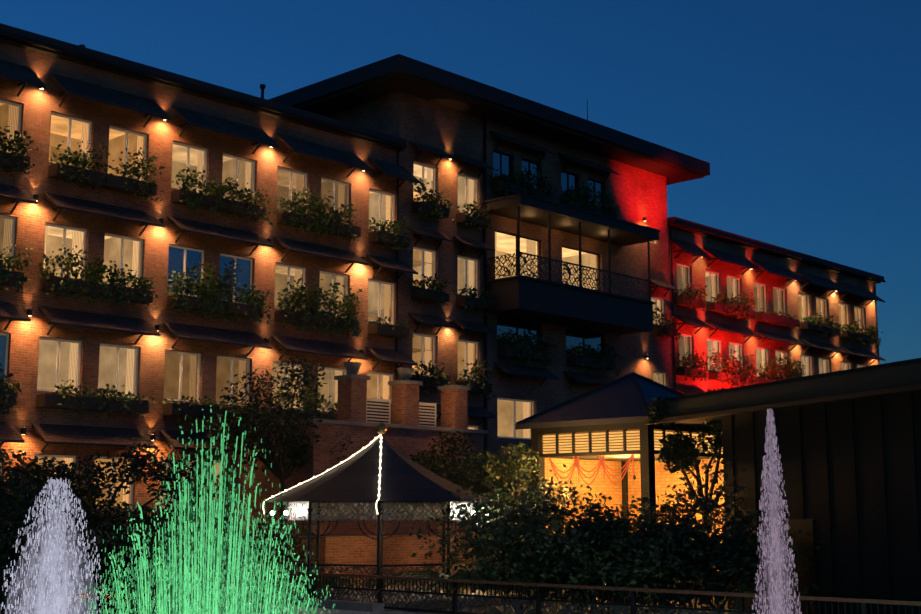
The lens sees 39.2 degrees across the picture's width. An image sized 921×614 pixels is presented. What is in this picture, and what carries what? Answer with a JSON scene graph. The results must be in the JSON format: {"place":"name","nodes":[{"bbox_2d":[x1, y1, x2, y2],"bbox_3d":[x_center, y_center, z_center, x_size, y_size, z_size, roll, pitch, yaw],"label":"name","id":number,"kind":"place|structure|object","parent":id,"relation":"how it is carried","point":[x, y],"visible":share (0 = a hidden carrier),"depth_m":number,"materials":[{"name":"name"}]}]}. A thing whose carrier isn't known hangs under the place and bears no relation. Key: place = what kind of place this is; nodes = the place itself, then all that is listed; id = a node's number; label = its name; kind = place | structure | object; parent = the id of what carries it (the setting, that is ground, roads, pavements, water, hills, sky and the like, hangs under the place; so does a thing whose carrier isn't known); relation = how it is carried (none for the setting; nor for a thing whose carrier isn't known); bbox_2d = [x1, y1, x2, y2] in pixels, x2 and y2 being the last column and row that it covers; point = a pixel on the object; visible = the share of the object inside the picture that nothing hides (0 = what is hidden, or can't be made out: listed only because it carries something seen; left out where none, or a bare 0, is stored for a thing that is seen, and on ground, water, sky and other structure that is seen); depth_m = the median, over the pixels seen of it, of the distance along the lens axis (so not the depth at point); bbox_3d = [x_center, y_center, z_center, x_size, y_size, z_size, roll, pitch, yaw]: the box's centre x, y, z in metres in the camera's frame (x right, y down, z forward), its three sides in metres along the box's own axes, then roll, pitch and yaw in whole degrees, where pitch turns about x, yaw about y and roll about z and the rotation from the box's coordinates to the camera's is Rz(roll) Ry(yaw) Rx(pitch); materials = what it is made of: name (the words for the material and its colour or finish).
{"place":"outdoors","nodes":[
{"label":"outdoors","id":0,"kind":"place"},
{"bbox_2d":[271,516,478,524],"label":"gazebo lamps","id":1,"kind":"object","parent":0,"point":[296,520],"visible":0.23,"depth_m":33.78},
{"bbox_2d":[12,532,749,613],"bbox_3d":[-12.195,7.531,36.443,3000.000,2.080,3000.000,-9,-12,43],"label":"ground","id":2,"kind":"structure","parent":0,"point":[400,548],"depth_m":36.70,"materials":[{"name":"stone"}]},
{"bbox_2d":[221,374,487,534],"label":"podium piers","id":3,"kind":"structure","parent":2,"relation":"on","point":[412,429],"depth_m":40.46,"materials":[{"name":"brick"}]},
{"bbox_2d":[343,362,361,374],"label":"stone urn","id":4,"kind":"object","parent":3,"relation":"on","point":[352,367],"visible":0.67,"depth_m":40.26,"materials":[{"name":"grey stone"}]},
{"bbox_2d":[396,367,414,379],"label":"stone urn","id":5,"kind":"object","parent":3,"relation":"on","point":[404,373],"visible":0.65,"depth_m":41.91,"materials":[{"name":"grey stone"}]},
{"bbox_2d":[218,434,532,611],"bbox_3d":[-2.110,5.519,34.051,6.000,4.340,6.000,-9,-12,43],"label":"gazebo","id":6,"kind":"object","parent":2,"relation":"on","point":[406,481],"visible":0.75,"depth_m":32.31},
{"bbox_2d":[263,435,381,513],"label":"string lights","id":7,"kind":"object","parent":6,"relation":"on","point":[380,461],"visible":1,"depth_m":34.03},
{"bbox_2d":[375,423,386,433],"bbox_3d":[-2.110,3.238,34.415,0.320,0.320,0.320,-9,-12,43],"label":"finial","id":8,"kind":"object","parent":6,"relation":"on","point":[380,428],"visible":0.98,"depth_m":34.31,"materials":[{"name":"gold metal"}]},
{"bbox_2d":[1,405,801,613],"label":"fountains","id":9,"kind":"object","parent":2,"relation":"on","point":[57,604],"visible":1,"depth_m":15.68,"materials":[{"name":"liquid"}]},
{"bbox_2d":[0,354,825,613],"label":"shrubs","id":10,"kind":"object","parent":2,"relation":"on","point":[599,550],"visible":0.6,"depth_m":29.60,"materials":[{"name":"green plant"}]},
{"bbox_2d":[0,23,885,593],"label":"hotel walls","id":11,"kind":"structure","parent":2,"relation":"on","point":[386,123],"depth_m":47.93,"materials":[{"name":"brown brick"}]},
{"bbox_2d":[0,100,865,509],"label":"windows","id":12,"kind":"structure","parent":11,"relation":"in","point":[58,360],"depth_m":45.68,"materials":[{"name":"glass"}]},
{"bbox_2d":[0,126,882,533],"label":"balcony plants","id":13,"kind":"object","parent":11,"relation":"on","point":[250,306],"visible":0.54,"depth_m":44.24,"materials":[{"name":"green plant"}]},
{"bbox_2d":[20,87,874,440],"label":"wall lamps","id":14,"kind":"object","parent":11,"relation":"attached to","point":[152,437],"visible":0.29,"depth_m":40.22,"materials":[{"name":"grey metal"}]},
{"bbox_2d":[487,251,651,301],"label":"balcony rail","id":15,"kind":"object","parent":11,"relation":"on","point":[564,267],"visible":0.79,"depth_m":53.05,"materials":[{"name":"brown metal"}]},
{"bbox_2d":[170,568,920,613],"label":"promenade fence","id":16,"kind":"object","parent":2,"relation":"on","point":[618,607],"visible":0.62,"depth_m":27.00,"materials":[{"name":"grey metal"}]},
{"bbox_2d":[515,372,725,597],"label":"pavilion","id":17,"kind":"structure","parent":2,"relation":"on","point":[603,439],"depth_m":37.50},
{"bbox_2d":[644,358,920,613],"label":"service building","id":18,"kind":"structure","parent":2,"relation":"on","point":[849,442],"depth_m":26.91,"materials":[{"name":"grey metal"}]},
{"bbox_2d":[0,0,920,363],"label":"sky","id":19,"kind":"structure","parent":0,"point":[805,115],"materials":[{"name":"blue"}]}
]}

